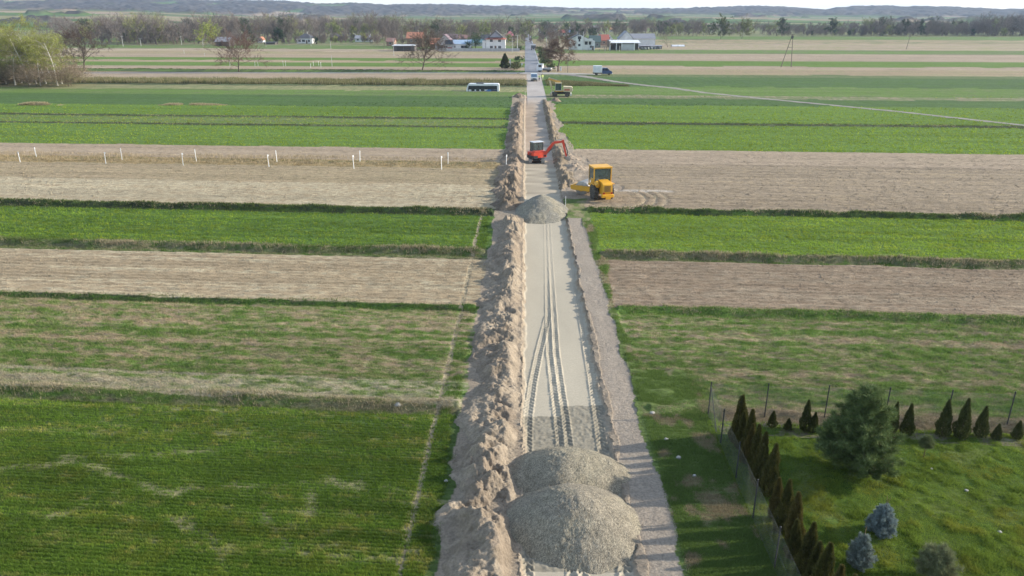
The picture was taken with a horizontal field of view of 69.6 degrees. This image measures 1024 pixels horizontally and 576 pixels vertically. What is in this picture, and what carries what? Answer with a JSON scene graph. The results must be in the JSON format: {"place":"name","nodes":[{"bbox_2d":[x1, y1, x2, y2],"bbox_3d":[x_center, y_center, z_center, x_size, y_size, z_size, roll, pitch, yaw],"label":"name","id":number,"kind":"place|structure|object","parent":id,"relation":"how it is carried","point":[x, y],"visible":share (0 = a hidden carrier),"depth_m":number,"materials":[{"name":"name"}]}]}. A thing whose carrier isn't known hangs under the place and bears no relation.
{"place":"outdoors","nodes":[
{"label":"outdoors","id":0,"kind":"place"},
{"bbox_2d":[1,75,527,85],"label":"tall dry grass","id":1,"kind":"structure","parent":0,"point":[316,80],"depth_m":196.92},
{"bbox_2d":[0,28,1023,575],"bbox_3d":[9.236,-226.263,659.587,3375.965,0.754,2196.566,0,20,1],"label":"ground","id":2,"kind":"structure","parent":0,"point":[934,74],"depth_m":64.74,"materials":[{"name":"plant"}]},
{"bbox_2d":[0,18,41,75],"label":"birch tree","id":3,"kind":"object","parent":2,"relation":"on","point":[13,42],"visible":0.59,"depth_m":186.17,"materials":[{"name":"green plant"}]},
{"bbox_2d":[0,21,42,82],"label":"birch tree","id":4,"kind":"object","parent":2,"relation":"on","point":[17,47],"visible":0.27,"depth_m":194.53,"materials":[{"name":"green plant"}]},
{"bbox_2d":[0,36,44,84],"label":"birch tree","id":5,"kind":"object","parent":2,"relation":"on","point":[14,56],"visible":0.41,"depth_m":188.48,"materials":[{"name":"green plant"}]},
{"bbox_2d":[0,12,57,83],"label":"birch tree","id":6,"kind":"object","parent":2,"relation":"on","point":[22,23],"visible":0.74,"depth_m":187.50,"materials":[{"name":"green plant"}]},
{"bbox_2d":[2,32,55,83],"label":"birch tree","id":7,"kind":"object","parent":2,"relation":"on","point":[24,51],"visible":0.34,"depth_m":189.80,"materials":[{"name":"green plant"}]},
{"bbox_2d":[15,31,67,85],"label":"birch tree","id":8,"kind":"object","parent":2,"relation":"on","point":[53,50],"visible":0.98,"depth_m":182.73,"materials":[{"name":"green plant"}]},
{"bbox_2d":[14,31,71,85],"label":"birch tree","id":9,"kind":"object","parent":2,"relation":"on","point":[27,51],"visible":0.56,"depth_m":186.11,"materials":[{"name":"green plant"}]},
{"bbox_2d":[19,23,78,83],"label":"birch tree","id":10,"kind":"object","parent":2,"relation":"on","point":[28,54],"visible":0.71,"depth_m":187.96,"materials":[{"name":"green plant"}]},
{"bbox_2d":[0,51,106,87],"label":"undergrowth","id":11,"kind":"object","parent":2,"relation":"on","point":[9,75],"visible":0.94,"depth_m":187.35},
{"bbox_2d":[42,15,117,71],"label":"bare tree","id":12,"kind":"object","parent":2,"relation":"on","point":[67,35],"visible":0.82,"depth_m":236.81,"materials":[{"name":"brown plant"}]},
{"bbox_2d":[19,101,224,105],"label":"straw tufts","id":13,"kind":"object","parent":2,"relation":"on","point":[34,103],"visible":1,"depth_m":148.41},
{"bbox_2d":[193,19,220,42],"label":"tree","id":14,"kind":"object","parent":2,"relation":"on","point":[208,24],"visible":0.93,"depth_m":439.25,"materials":[{"name":"green plant"}]},
{"bbox_2d":[214,37,234,45],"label":"barn","id":15,"kind":"structure","parent":2,"relation":"on","point":[219,39],"depth_m":434.20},
{"bbox_2d":[195,18,274,71],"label":"bare tree","id":16,"kind":"object","parent":2,"relation":"on","point":[245,43],"visible":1,"depth_m":234.58,"materials":[{"name":"brown plant"}]},
{"bbox_2d":[0,150,496,166],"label":"dry stalks","id":17,"kind":"object","parent":2,"relation":"on","point":[197,158],"visible":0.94,"depth_m":92.59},
{"bbox_2d":[272,27,285,41],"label":"conifer tree","id":18,"kind":"object","parent":2,"relation":"on","point":[278,32],"visible":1,"depth_m":472.07,"materials":[{"name":"green plant"}]},
{"bbox_2d":[27,8,542,44],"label":"woodland","id":19,"kind":"object","parent":2,"relation":"on","point":[140,25],"visible":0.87,"depth_m":514.46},
{"bbox_2d":[296,32,313,42],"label":"bungalow","id":20,"kind":"object","parent":2,"relation":"on","point":[305,38],"visible":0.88,"depth_m":473.44,"materials":[{"name":"white"}]},
{"bbox_2d":[354,34,371,41],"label":"long house","id":21,"kind":"structure","parent":2,"relation":"on","point":[357,38],"depth_m":502.26,"materials":[{"name":"white"}]},
{"bbox_2d":[359,22,369,34],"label":"poplar","id":22,"kind":"object","parent":2,"relation":"on","point":[364,26],"visible":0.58,"depth_m":543.30,"materials":[{"name":"green plant"}]},
{"bbox_2d":[385,38,396,45],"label":"house","id":23,"kind":"structure","parent":2,"relation":"on","point":[392,41],"depth_m":434.06,"materials":[{"name":"brick"}]},
{"bbox_2d":[392,44,417,50],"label":"open barn","id":24,"kind":"structure","parent":2,"relation":"on","point":[399,47],"depth_m":371.79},
{"bbox_2d":[406,30,423,46],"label":"farmhouse","id":25,"kind":"object","parent":2,"relation":"on","point":[408,37],"visible":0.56,"depth_m":416.31,"materials":[{"name":"red brick"}]},
{"bbox_2d":[395,24,458,69],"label":"bare tree","id":26,"kind":"object","parent":2,"relation":"on","point":[427,43],"visible":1,"depth_m":241.71,"materials":[{"name":"brown plant"}]},
{"bbox_2d":[435,34,453,49],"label":"gabled house","id":27,"kind":"structure","parent":2,"relation":"on","point":[450,39],"depth_m":385.14,"materials":[{"name":"white"}]},
{"bbox_2d":[409,218,490,559],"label":"weeds","id":28,"kind":"object","parent":2,"relation":"on","point":[439,454],"visible":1,"depth_m":30.02,"materials":[{"name":"green plant"}]},
{"bbox_2d":[453,40,471,47],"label":"outbuilding","id":29,"kind":"structure","parent":2,"relation":"on","point":[460,44],"depth_m":385.66,"materials":[{"name":"white"}]},
{"bbox_2d":[468,27,484,47],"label":"garden shrub","id":30,"kind":"object","parent":2,"relation":"on","point":[476,41],"visible":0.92,"depth_m":394.22,"materials":[{"name":"green plant"}]},
{"bbox_2d":[438,48,519,51],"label":"panel fence","id":31,"kind":"object","parent":2,"relation":"on","point":[483,49],"visible":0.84,"depth_m":368.63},
{"bbox_2d":[432,214,525,575],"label":"soil bank","id":32,"kind":"structure","parent":2,"relation":"on","point":[477,538],"depth_m":31.02,"materials":[{"name":"soil"}]},
{"bbox_2d":[466,82,499,90],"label":"bus","id":33,"kind":"object","parent":2,"relation":"on","point":[480,86],"visible":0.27,"depth_m":175.61,"materials":[{"name":"white metal"}]},
{"bbox_2d":[482,30,505,47],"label":"villa","id":34,"kind":"object","parent":2,"relation":"on","point":[496,39],"visible":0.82,"depth_m":384.98,"materials":[{"name":"white"}]},
{"bbox_2d":[499,53,510,68],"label":"conifer bush","id":35,"kind":"object","parent":2,"relation":"on","point":[505,61],"visible":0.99,"depth_m":249.66,"materials":[{"name":"green plant"}]},
{"bbox_2d":[490,101,523,210],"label":"soil bank","id":36,"kind":"structure","parent":2,"relation":"on","point":[506,190],"depth_m":84.57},
{"bbox_2d":[0,95,1023,575],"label":"crop rows","id":37,"kind":"object","parent":2,"relation":"on","point":[124,533],"visible":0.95,"depth_m":29.95,"materials":[{"name":"green plant"}]},
{"bbox_2d":[0,100,1023,418],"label":"meadow grass","id":38,"kind":"structure","parent":2,"relation":"on","point":[654,364],"depth_m":40.05,"materials":[{"name":"plant"}]},
{"bbox_2d":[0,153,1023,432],"bbox_3d":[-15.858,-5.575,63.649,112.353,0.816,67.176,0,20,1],"label":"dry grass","id":39,"kind":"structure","parent":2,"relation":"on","point":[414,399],"depth_m":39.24,"materials":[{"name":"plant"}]},
{"bbox_2d":[0,68,1023,429],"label":"bank grass","id":40,"kind":"structure","parent":2,"relation":"on","point":[402,246],"depth_m":56.38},
{"bbox_2d":[0,143,1023,314],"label":"soil clods","id":41,"kind":"object","parent":2,"relation":"on","point":[489,206],"visible":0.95,"depth_m":55.50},
{"bbox_2d":[508,44,557,69],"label":"verge bushes","id":42,"kind":"object","parent":2,"relation":"on","point":[516,64],"visible":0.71,"depth_m":273.07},
{"bbox_2d":[542,99,577,189],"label":"soil bank","id":43,"kind":"structure","parent":2,"relation":"on","point":[566,178],"depth_m":93.06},
{"bbox_2d":[540,31,579,71],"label":"bare tree","id":44,"kind":"object","parent":2,"relation":"on","point":[560,50],"visible":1,"depth_m":235.86,"materials":[{"name":"brown plant"}]},
{"bbox_2d":[548,78,572,96],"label":"wheeled excavator","id":45,"kind":"object","parent":2,"relation":"on","point":[567,91],"visible":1,"depth_m":163.42,"materials":[{"name":"metal"}]},
{"bbox_2d":[521,72,600,74],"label":"crossing","id":46,"kind":"object","parent":2,"relation":"on","point":[554,73],"visible":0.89,"depth_m":228.50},
{"bbox_2d":[553,153,581,160],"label":"soil mound","id":47,"kind":"object","parent":2,"relation":"on","point":[572,157],"visible":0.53,"depth_m":92.65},
{"bbox_2d":[555,162,590,170],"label":"soil mound","id":48,"kind":"object","parent":2,"relation":"on","point":[573,166],"visible":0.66,"depth_m":86.58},
{"bbox_2d":[568,32,592,49],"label":"white house","id":49,"kind":"structure","parent":2,"relation":"on","point":[583,42],"depth_m":384.52,"materials":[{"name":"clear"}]},
{"bbox_2d":[571,164,614,199],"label":"wheel loader","id":50,"kind":"object","parent":2,"relation":"on","point":[594,188],"visible":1,"depth_m":72.00,"materials":[{"name":"metal"}]},
{"bbox_2d":[589,33,600,47],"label":"house","id":51,"kind":"structure","parent":2,"relation":"on","point":[596,38],"depth_m":412.80,"materials":[{"name":"grey"}]},
{"bbox_2d":[593,65,611,74],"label":"box truck","id":52,"kind":"object","parent":2,"relation":"on","point":[598,69],"visible":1,"depth_m":221.79,"materials":[{"name":"white metal"}]},
{"bbox_2d":[599,33,609,44],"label":"house","id":53,"kind":"structure","parent":2,"relation":"on","point":[604,37],"depth_m":443.39,"materials":[{"name":"brick"}]},
{"bbox_2d":[537,15,706,43],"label":"woodland","id":54,"kind":"object","parent":2,"relation":"on","point":[641,26],"visible":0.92,"depth_m":646.60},
{"bbox_2d":[609,40,639,49],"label":"open shed","id":55,"kind":"structure","parent":2,"relation":"on","point":[626,44],"depth_m":383.08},
{"bbox_2d":[622,44,633,49],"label":"sliding door","id":56,"kind":"structure","parent":55,"relation":"in","point":[624,46],"depth_m":381.76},
{"bbox_2d":[617,30,655,47],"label":"white barn","id":57,"kind":"structure","parent":2,"relation":"on","point":[646,38],"depth_m":413.65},
{"bbox_2d":[639,45,661,48],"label":"shed","id":58,"kind":"structure","parent":2,"relation":"on","point":[646,46],"depth_m":397.29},
{"bbox_2d":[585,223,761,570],"bbox_3d":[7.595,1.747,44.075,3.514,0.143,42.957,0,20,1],"label":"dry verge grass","id":59,"kind":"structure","parent":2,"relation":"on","point":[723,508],"depth_m":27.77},
{"bbox_2d":[709,14,733,35],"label":"round tree","id":60,"kind":"object","parent":2,"relation":"on","point":[723,25],"visible":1,"depth_m":550.64,"materials":[{"name":"green plant"}]},
{"bbox_2d":[727,394,746,444],"bbox_3d":[9.523,5.487,30.800,0.882,2.311,0.847,-4,19,-17],"label":"thuja","id":61,"kind":"object","parent":2,"relation":"on","point":[741,407],"visible":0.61,"depth_m":30.62,"materials":[{"name":"green plant"}]},
{"bbox_2d":[734,410,747,448],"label":"thuja","id":62,"kind":"object","parent":2,"relation":"on","point":[743,418],"visible":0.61,"depth_m":30.17,"materials":[{"name":"green plant"}]},
{"bbox_2d":[732,17,756,37],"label":"round tree","id":63,"kind":"object","parent":2,"relation":"on","point":[747,25],"visible":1,"depth_m":557.67,"materials":[{"name":"green plant"}]},
{"bbox_2d":[739,423,755,463],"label":"thuja","id":64,"kind":"object","parent":2,"relation":"on","point":[747,443],"visible":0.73,"depth_m":29.34,"materials":[{"name":"green plant"}]},
{"bbox_2d":[740,408,756,453],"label":"thuja","id":65,"kind":"object","parent":2,"relation":"on","point":[751,420],"visible":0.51,"depth_m":29.59,"materials":[{"name":"green plant"}]},
{"bbox_2d":[708,382,799,575],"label":"fence","id":66,"kind":"object","parent":2,"relation":"on","point":[737,460],"visible":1,"depth_m":27.09,"materials":[{"name":"metal"}]},
{"bbox_2d":[746,423,762,469],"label":"thuja","id":67,"kind":"object","parent":2,"relation":"on","point":[757,436],"visible":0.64,"depth_m":28.80,"materials":[{"name":"green plant"}]},
{"bbox_2d":[750,444,766,487],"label":"thuja","id":68,"kind":"object","parent":2,"relation":"on","point":[759,463],"visible":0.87,"depth_m":27.94,"materials":[{"name":"green plant"}]},
{"bbox_2d":[749,431,768,477],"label":"thuja","id":69,"kind":"object","parent":2,"relation":"on","point":[765,439],"visible":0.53,"depth_m":28.26,"materials":[{"name":"green plant"}]},
{"bbox_2d":[760,442,781,497],"bbox_3d":[9.698,6.756,27.470,0.825,2.251,0.859,-6,20,-26],"label":"thuja","id":70,"kind":"object","parent":2,"relation":"on","point":[770,472],"visible":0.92,"depth_m":27.32,"materials":[{"name":"green plant"}]},
{"bbox_2d":[767,410,778,427],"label":"thuja","id":71,"kind":"object","parent":2,"relation":"on","point":[774,423],"visible":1,"depth_m":32.22,"materials":[{"name":"green plant"}]},
{"bbox_2d":[768,477,782,520],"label":"thuja","id":72,"kind":"object","parent":2,"relation":"on","point":[775,498],"visible":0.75,"depth_m":26.06,"materials":[{"name":"green plant"}]},
{"bbox_2d":[776,17,789,33],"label":"conifer tree","id":73,"kind":"object","parent":2,"relation":"on","point":[782,19],"visible":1,"depth_m":628.30,"materials":[{"name":"green plant"}]},
{"bbox_2d":[773,478,794,534],"bbox_3d":[9.498,7.538,25.491,0.806,2.157,0.826,4,18,9],"label":"thuja","id":74,"kind":"object","parent":2,"relation":"on","point":[781,510],"visible":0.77,"depth_m":25.35,"materials":[{"name":"green plant"}]},
{"bbox_2d":[783,418,791,429],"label":"thuja","id":75,"kind":"object","parent":2,"relation":"on","point":[787,424],"visible":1,"depth_m":32.05,"materials":[{"name":"green plant"}]},
{"bbox_2d":[781,34,794,66],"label":"frame pole","id":76,"kind":"object","parent":2,"relation":"on","point":[792,37],"visible":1,"depth_m":255.11,"materials":[{"name":"grey wood"}]},
{"bbox_2d":[781,518,802,560],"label":"thuja","id":77,"kind":"object","parent":2,"relation":"on","point":[794,541],"visible":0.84,"depth_m":24.17,"materials":[{"name":"green plant"}]},
{"bbox_2d":[783,491,806,544],"bbox_3d":[9.557,7.757,24.817,0.838,2.214,0.821,-8,21,-15],"label":"thuja","id":78,"kind":"object","parent":2,"relation":"on","point":[796,509],"visible":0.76,"depth_m":24.62,"materials":[{"name":"green plant"}]},
{"bbox_2d":[799,399,811,431],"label":"thuja","id":79,"kind":"object","parent":2,"relation":"on","point":[805,419],"visible":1,"depth_m":31.78,"materials":[{"name":"green plant"}]},
{"bbox_2d":[793,521,818,573],"bbox_3d":[9.472,8.295,23.487,0.878,2.129,0.843,7,25,17],"label":"thuja","id":80,"kind":"object","parent":2,"relation":"on","point":[808,543],"visible":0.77,"depth_m":23.36,"materials":[{"name":"green plant"}]},
{"bbox_2d":[801,540,823,575],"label":"thuja","id":81,"kind":"object","parent":2,"relation":"on","point":[818,547],"visible":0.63,"depth_m":22.81,"materials":[{"name":"green plant"}]},
{"bbox_2d":[808,412,818,433],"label":"thuja","id":82,"kind":"object","parent":2,"relation":"on","point":[813,423],"visible":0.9,"depth_m":31.70,"materials":[{"name":"green plant"}]},
{"bbox_2d":[809,541,836,575],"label":"thuja","id":83,"kind":"object","parent":2,"relation":"on","point":[824,565],"visible":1,"depth_m":21.85,"materials":[{"name":"green plant"}]},
{"bbox_2d":[824,17,839,33],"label":"conifer tree","id":84,"kind":"object","parent":2,"relation":"on","point":[834,23],"visible":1,"depth_m":629.58,"materials":[{"name":"green plant"}]},
{"bbox_2d":[833,564,845,575],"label":"thuja","id":85,"kind":"object","parent":2,"relation":"on","point":[840,571],"visible":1,"depth_m":21.25,"materials":[{"name":"green plant"}]},
{"bbox_2d":[812,381,911,482],"bbox_3d":[13.441,5.484,28.431,3.404,3.962,3.630,-10,23,-26],"label":"pine tree","id":86,"kind":"object","parent":2,"relation":"on","point":[857,437],"visible":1,"depth_m":28.03,"materials":[{"name":"green plant"}]},
{"bbox_2d":[845,526,878,572],"bbox_3d":[11.412,8.417,23.886,1.024,1.621,0.985,7,22,19],"label":"blue spruce","id":87,"kind":"object","parent":2,"relation":"on","point":[860,553],"visible":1,"depth_m":23.76,"materials":[{"name":"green plant"}]},
{"bbox_2d":[702,12,1023,35],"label":"woodland","id":88,"kind":"object","parent":2,"relation":"on","point":[1012,24],"visible":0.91,"depth_m":654.45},
{"bbox_2d":[709,383,1023,424],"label":"fence","id":89,"kind":"object","parent":2,"relation":"on","point":[766,399],"visible":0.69,"depth_m":32.69,"materials":[{"name":"metal"}]},
{"bbox_2d":[713,427,1023,575],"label":"lawn grass","id":90,"kind":"structure","parent":2,"relation":"on","point":[993,558],"depth_m":27.19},
{"bbox_2d":[863,495,897,539],"bbox_3d":[12.876,7.891,25.520,1.209,1.670,1.139,0,20,1],"label":"blue spruce","id":91,"kind":"object","parent":2,"relation":"on","point":[881,521],"visible":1,"depth_m":25.37,"materials":[{"name":"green plant"}]},
{"bbox_2d":[889,401,899,432],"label":"thuja","id":92,"kind":"object","parent":2,"relation":"on","point":[897,422],"visible":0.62,"depth_m":31.63,"materials":[{"name":"green plant"}]},
{"bbox_2d":[899,19,910,34],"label":"conifer tree","id":93,"kind":"object","parent":2,"relation":"on","point":[908,23],"visible":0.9,"depth_m":645.83,"materials":[{"name":"green plant"}]},
{"bbox_2d":[899,403,915,436],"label":"thuja","id":94,"kind":"object","parent":2,"relation":"on","point":[906,425],"visible":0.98,"depth_m":31.38,"materials":[{"name":"green plant"}]},
{"bbox_2d":[917,434,935,456],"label":"pine sapling","id":95,"kind":"object","parent":2,"relation":"on","point":[926,442],"visible":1,"depth_m":29.86,"materials":[{"name":"green plant"}]},
{"bbox_2d":[911,541,965,575],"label":"young pine","id":96,"kind":"object","parent":2,"relation":"on","point":[938,560],"visible":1,"depth_m":23.21,"materials":[{"name":"green plant"}]},
{"bbox_2d":[934,398,952,437],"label":"thuja","id":97,"kind":"object","parent":2,"relation":"on","point":[946,417],"visible":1,"depth_m":31.34,"materials":[{"name":"green plant"}]},
{"bbox_2d":[952,397,971,440],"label":"thuja","id":98,"kind":"object","parent":2,"relation":"on","point":[965,419],"visible":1,"depth_m":31.12,"materials":[{"name":"green plant"}]},
{"bbox_2d":[972,405,989,437],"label":"thuja","id":99,"kind":"object","parent":2,"relation":"on","point":[983,421],"visible":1,"depth_m":31.30,"materials":[{"name":"green plant"}]},
{"bbox_2d":[989,423,1002,439],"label":"thuja","id":100,"kind":"object","parent":2,"relation":"on","point":[997,431],"visible":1,"depth_m":31.26,"materials":[{"name":"green plant"}]},
{"bbox_2d":[1010,420,1023,439],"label":"thuja","id":101,"kind":"object","parent":2,"relation":"on","point":[1018,428],"visible":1,"depth_m":31.31,"materials":[{"name":"green plant"}]},
{"bbox_2d":[0,0,1023,30],"bbox_3d":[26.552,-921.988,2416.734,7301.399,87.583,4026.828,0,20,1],"label":"hills","id":102,"kind":"structure","parent":0,"point":[172,10],"depth_m":2423.74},
{"bbox_2d":[525,32,541,73],"bbox_3d":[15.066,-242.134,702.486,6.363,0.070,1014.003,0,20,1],"label":"asphalt road","id":103,"kind":"structure","parent":0,"point":[531,61],"depth_m":308.11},
{"bbox_2d":[537,63,551,71],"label":"flatbed truck","id":104,"kind":"object","parent":103,"relation":"on","point":[540,67],"visible":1,"depth_m":234.00,"materials":[{"name":"white metal"}]},
{"bbox_2d":[519,74,641,575],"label":"dirt road","id":105,"kind":"structure","parent":0,"point":[563,403],"depth_m":40.67,"materials":[{"name":"gravel"}]},
{"bbox_2d":[515,194,568,223],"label":"gravel heap","id":106,"kind":"object","parent":105,"relation":"on","point":[541,209],"visible":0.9,"depth_m":66.61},
{"bbox_2d":[527,139,569,163],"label":"mini excavator","id":107,"kind":"object","parent":105,"relation":"on","point":[533,154],"visible":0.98,"depth_m":90.86,"materials":[{"name":"red metal"}]},
{"bbox_2d":[510,446,630,494],"bbox_3d":[2.258,7.095,28.942,5.670,1.356,4.560,0,20,1],"label":"gravel heap","id":108,"kind":"object","parent":105,"relation":"on","point":[538,469],"visible":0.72,"depth_m":28.46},
{"bbox_2d":[506,483,640,573],"bbox_3d":[2.085,8.014,26.081,5.760,1.632,5.310,0,20,1],"label":"gravel heap","id":109,"kind":"object","parent":105,"relation":"on","point":[589,529],"visible":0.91,"depth_m":25.17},
{"bbox_2d":[545,79,628,85],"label":"tall dry grass","id":110,"kind":"structure","parent":0,"point":[564,82],"depth_m":190.40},
{"bbox_2d":[567,217,684,575],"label":"gravel path","id":111,"kind":"structure","parent":0,"point":[648,501],"depth_m":32.08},
{"bbox_2d":[274,0,1023,8],"label":"sky","id":112,"kind":"structure","parent":0,"point":[820,4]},
{"bbox_2d":[584,220,779,575],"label":"verge grass","id":113,"kind":"structure","parent":0,"point":[758,552],"depth_m":28.64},
{"bbox_2d":[560,74,1023,125],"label":"farm track","id":114,"kind":"structure","parent":0,"point":[784,100],"depth_m":156.40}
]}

